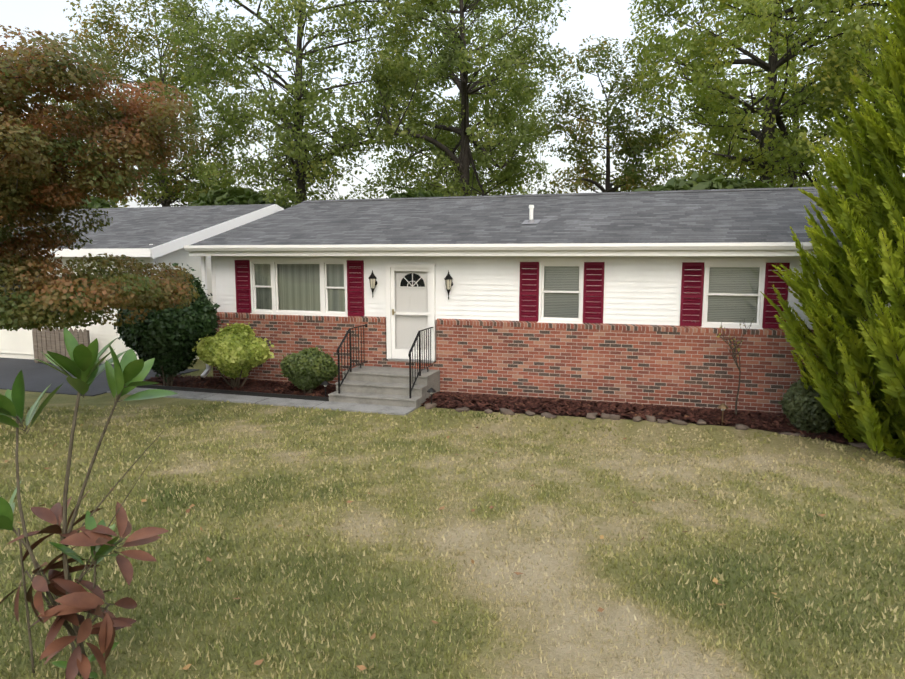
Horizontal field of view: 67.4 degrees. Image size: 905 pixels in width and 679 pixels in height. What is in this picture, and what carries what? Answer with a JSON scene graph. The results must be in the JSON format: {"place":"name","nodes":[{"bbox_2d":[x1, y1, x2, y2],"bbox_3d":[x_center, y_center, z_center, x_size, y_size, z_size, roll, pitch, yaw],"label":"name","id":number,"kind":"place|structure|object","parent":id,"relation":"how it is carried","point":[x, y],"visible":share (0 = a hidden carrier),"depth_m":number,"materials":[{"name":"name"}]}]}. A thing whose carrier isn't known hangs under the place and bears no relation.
{"place":"outdoors","nodes":[
{"label":"outdoors","id":0,"kind":"place"},
{"bbox_2d":[0,357,198,395],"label":"driveway asphalt","id":1,"kind":"structure","parent":0,"point":[41,377],"depth_m":15.46,"materials":[{"name":"grey asphalt"}]},
{"bbox_2d":[32,327,89,362],"bbox_3d":[-9.922,0.171,17.247,1.785,0.976,0.113,2,7,17],"label":"wood fence","id":2,"kind":"object","parent":1,"relation":"on","point":[44,341],"visible":0.46,"depth_m":17.25,"materials":[{"name":"brown wood"}]},
{"bbox_2d":[0,335,904,678],"bbox_3d":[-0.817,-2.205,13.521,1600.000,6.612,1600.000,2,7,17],"label":"lawn","id":3,"kind":"structure","parent":0,"point":[568,631],"depth_m":5.01,"materials":[{"name":"green plant"}]},
{"bbox_2d":[50,193,118,208],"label":"understorey","id":4,"kind":"object","parent":3,"relation":"on","point":[96,202],"visible":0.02,"depth_m":43.66,"materials":[{"name":"green plant"}]},
{"bbox_2d":[0,327,177,678],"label":"shrub","id":5,"kind":"object","parent":3,"relation":"on","point":[129,372],"visible":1,"depth_m":2.86,"materials":[{"name":"green plant"}]},
{"bbox_2d":[0,25,209,330],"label":"japanese maple","id":6,"kind":"object","parent":3,"relation":"on","point":[32,154],"visible":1,"depth_m":8.60,"materials":[{"name":"brown plant"}]},
{"bbox_2d":[0,204,283,363],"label":"garage","id":7,"kind":"structure","parent":3,"relation":"on","point":[153,235],"depth_m":18.19,"materials":[{"name":"grey"}]},
{"bbox_2d":[36,0,271,207],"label":"tree","id":8,"kind":"object","parent":3,"relation":"on","point":[176,191],"visible":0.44,"depth_m":47.60,"materials":[{"name":"green plant"}]},
{"bbox_2d":[113,263,222,385],"bbox_3d":[-5.990,-0.254,14.130,2.358,2.655,1.781,2,7,17],"label":"dark shrub","id":9,"kind":"object","parent":3,"relation":"on","point":[167,338],"visible":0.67,"depth_m":13.68,"materials":[{"name":"green plant"}]},
{"bbox_2d":[137,385,328,400],"bbox_3d":[-4.576,1.072,13.737,4.750,0.095,0.035,2,7,17],"label":"bed edging","id":10,"kind":"object","parent":3,"relation":"on","point":[290,396],"visible":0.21,"depth_m":13.63,"materials":[{"name":"black plastic"}]},
{"bbox_2d":[188,180,292,208],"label":"understorey","id":11,"kind":"object","parent":3,"relation":"on","point":[232,196],"visible":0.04,"depth_m":40.95,"materials":[{"name":"green plant"}]},
{"bbox_2d":[146,376,335,396],"bbox_3d":[-4.385,0.989,14.331,4.750,0.093,1.224,2,7,17],"label":"mulch bed","id":12,"kind":"object","parent":3,"relation":"on","point":[247,388],"visible":0.17,"depth_m":14.16,"materials":[{"name":"brown wood"}]},
{"bbox_2d":[192,322,273,387],"bbox_3d":[-4.565,0.386,13.955,1.362,1.435,1.543,-7,10,-44],"label":"variegated shrub","id":13,"kind":"object","parent":12,"relation":"in","point":[238,351],"visible":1,"depth_m":13.67,"materials":[{"name":"green plant"}]},
{"bbox_2d":[278,347,341,392],"bbox_3d":[-2.902,0.645,13.509,1.269,1.031,1.146,2,7,17],"label":"boxwood shrub","id":14,"kind":"object","parent":12,"relation":"in","point":[310,369],"visible":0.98,"depth_m":13.20,"materials":[{"name":"green plant"}]},
{"bbox_2d":[107,387,415,415],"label":"concrete walkway","id":15,"kind":"structure","parent":3,"relation":"on","point":[342,406],"depth_m":12.79,"materials":[{"name":"grey concrete"}]},
{"bbox_2d":[150,0,436,208],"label":"tree","id":16,"kind":"object","parent":3,"relation":"on","point":[304,167],"visible":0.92,"depth_m":40.01,"materials":[{"name":"green plant"}]},
{"bbox_2d":[321,380,328,396],"bbox_3d":[-2.467,1.006,13.179,0.170,0.425,0.170,2,7,17],"label":"path light","id":17,"kind":"object","parent":3,"relation":"on","point":[325,383],"visible":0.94,"depth_m":13.13,"materials":[{"name":"black metal"}]},
{"bbox_2d":[328,366,439,408],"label":"front steps","id":18,"kind":"structure","parent":3,"relation":"on","point":[376,385],"depth_m":12.95,"materials":[{"name":"concrete"}]},
{"bbox_2d":[336,324,367,393],"bbox_3d":[-1.977,0.359,13.423,0.050,1.213,1.339,2,7,17],"label":"railing","id":19,"kind":"object","parent":18,"relation":"on","point":[340,345],"visible":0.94,"depth_m":13.26,"materials":[{"name":"black metal"}]},
{"bbox_2d":[408,327,433,397],"bbox_3d":[-0.594,0.413,12.988,0.050,1.213,1.339,2,7,17],"label":"railing","id":20,"kind":"object","parent":18,"relation":"on","point":[411,350],"visible":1,"depth_m":12.85,"materials":[{"name":"black metal"}]},
{"bbox_2d":[385,185,445,197],"bbox_3d":[-2.885,-4.803,35.246,9.680,6.468,5.829,2,7,17],"label":"understorey","id":21,"kind":"object","parent":3,"relation":"on","point":[420,192],"depth_m":34.85,"materials":[{"name":"green plant"}]},
{"bbox_2d":[427,388,435,403],"bbox_3d":[-0.385,1.094,12.472,0.170,0.425,0.170,2,7,17],"label":"path light","id":22,"kind":"object","parent":3,"relation":"on","point":[431,390],"visible":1,"depth_m":12.42,"materials":[{"name":"black metal"}]},
{"bbox_2d":[4,424,864,670],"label":"fallen leaves","id":23,"kind":"object","parent":3,"relation":"on","point":[360,667],"visible":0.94,"depth_m":5.08,"materials":[{"name":"brown plant"}]},
{"bbox_2d":[362,0,552,195],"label":"tree","id":24,"kind":"object","parent":3,"relation":"on","point":[522,191],"visible":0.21,"depth_m":55.11,"materials":[{"name":"green plant"}]},
{"bbox_2d":[352,0,571,196],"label":"tree","id":25,"kind":"object","parent":3,"relation":"on","point":[508,165],"visible":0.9,"depth_m":42.11,"materials":[{"name":"green plant"}]},
{"bbox_2d":[184,186,890,415],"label":"house","id":26,"kind":"structure","parent":3,"relation":"on","point":[639,344],"depth_m":13.15,"materials":[{"name":"white"}]},
{"bbox_2d":[368,270,376,296],"bbox_3d":[-1.616,-1.128,13.785,0.167,0.570,0.208,2,7,17],"label":"wall lantern","id":27,"kind":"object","parent":26,"relation":"attached to","point":[372,278],"depth_m":13.73,"materials":[{"name":"black metal"}]},
{"bbox_2d":[386,264,435,362],"bbox_3d":[-0.825,-0.533,13.739,1.040,1.960,0.215,2,7,17],"label":"front door","id":28,"kind":"structure","parent":26,"relation":"attached to","point":[410,301],"depth_m":13.77,"materials":[{"name":"white"}]},
{"bbox_2d":[444,270,452,299],"bbox_3d":[-0.071,-1.068,13.299,0.167,0.570,0.208,2,7,17],"label":"wall lantern","id":29,"kind":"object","parent":26,"relation":"attached to","point":[448,278],"depth_m":13.24,"materials":[{"name":"black metal"}]},
{"bbox_2d":[250,260,764,328],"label":"windows","id":30,"kind":"structure","parent":26,"relation":"attached to","point":[733,295],"depth_m":12.89,"materials":[{"name":"white plastic"}]},
{"bbox_2d":[235,260,789,328],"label":"shutters","id":31,"kind":"object","parent":26,"relation":"attached to","point":[527,292],"visible":0.96,"depth_m":12.59,"materials":[{"name":"red"}]},
{"bbox_2d":[522,205,540,223],"bbox_3d":[1.640,-2.586,14.115,0.340,0.412,0.389,2,7,17],"label":"roof vent pipe","id":32,"kind":"object","parent":26,"relation":"on","point":[531,220],"visible":0.81,"depth_m":14.08,"materials":[{"name":"white plastic"}]},
{"bbox_2d":[531,34,687,193],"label":"tree","id":33,"kind":"object","parent":3,"relation":"on","point":[638,143],"visible":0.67,"depth_m":45.10,"materials":[{"name":"green plant"}]},
{"bbox_2d":[421,394,885,450],"bbox_3d":[4.549,1.528,10.003,11.380,0.093,4.138,2,7,17],"label":"mulch bed","id":34,"kind":"object","parent":3,"relation":"on","point":[814,436],"visible":0.15,"depth_m":11.84,"materials":[{"name":"brown wood"}]},
{"bbox_2d":[143,374,862,442],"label":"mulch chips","id":35,"kind":"object","parent":34,"relation":"on","point":[648,410],"visible":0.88,"depth_m":12.23,"materials":[{"name":"brown wood"}]},
{"bbox_2d":[712,318,753,414],"bbox_3d":[4.728,0.473,11.548,0.642,1.727,0.334,2,7,17],"label":"bare sapling","id":36,"kind":"object","parent":34,"relation":"on","point":[738,348],"visible":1,"depth_m":11.46,"materials":[{"name":"brown plant"}]},
{"bbox_2d":[778,376,835,432],"bbox_3d":[5.676,1.039,10.624,1.028,0.962,0.985,2,7,17],"label":"shrub","id":37,"kind":"object","parent":34,"relation":"on","point":[804,410],"visible":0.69,"depth_m":10.41,"materials":[{"name":"green plant"}]},
{"bbox_2d":[424,403,901,452],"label":"edging stones","id":38,"kind":"object","parent":3,"relation":"on","point":[504,411],"visible":0.77,"depth_m":11.55,"materials":[{"name":"stone"}]},
{"bbox_2d":[634,169,775,191],"bbox_3d":[11.198,-4.408,31.482,11.116,6.614,6.928,2,7,17],"label":"understorey","id":39,"kind":"object","parent":3,"relation":"on","point":[709,181],"visible":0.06,"depth_m":29.76,"materials":[{"name":"green plant"}]},
{"bbox_2d":[718,403,727,424],"bbox_3d":[4.442,1.257,11.161,0.170,0.425,0.170,2,7,17],"label":"path light","id":40,"kind":"object","parent":3,"relation":"on","point":[722,406],"visible":0.92,"depth_m":11.11,"materials":[{"name":"brown metal"}]},
{"bbox_2d":[624,0,889,187],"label":"tree","id":41,"kind":"object","parent":3,"relation":"on","point":[769,158],"visible":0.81,"depth_m":34.10,"materials":[{"name":"green plant"}]},
{"bbox_2d":[675,0,888,186],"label":"tree","id":42,"kind":"object","parent":3,"relation":"on","point":[745,79],"visible":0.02,"depth_m":48.56,"materials":[{"name":"green plant"}]},
{"bbox_2d":[760,0,904,458],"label":"cypress","id":43,"kind":"object","parent":3,"relation":"on","point":[856,369],"visible":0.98,"depth_m":9.35,"materials":[{"name":"green plant"}]},
{"bbox_2d":[768,0,903,187],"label":"tree","id":44,"kind":"object","parent":3,"relation":"on","point":[847,61],"visible":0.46,"depth_m":30.99,"materials":[{"name":"green plant"}]},
{"bbox_2d":[0,0,904,207],"label":"sky","id":45,"kind":"structure","parent":0,"point":[585,18],"materials":[{"name":"white"}]}
]}

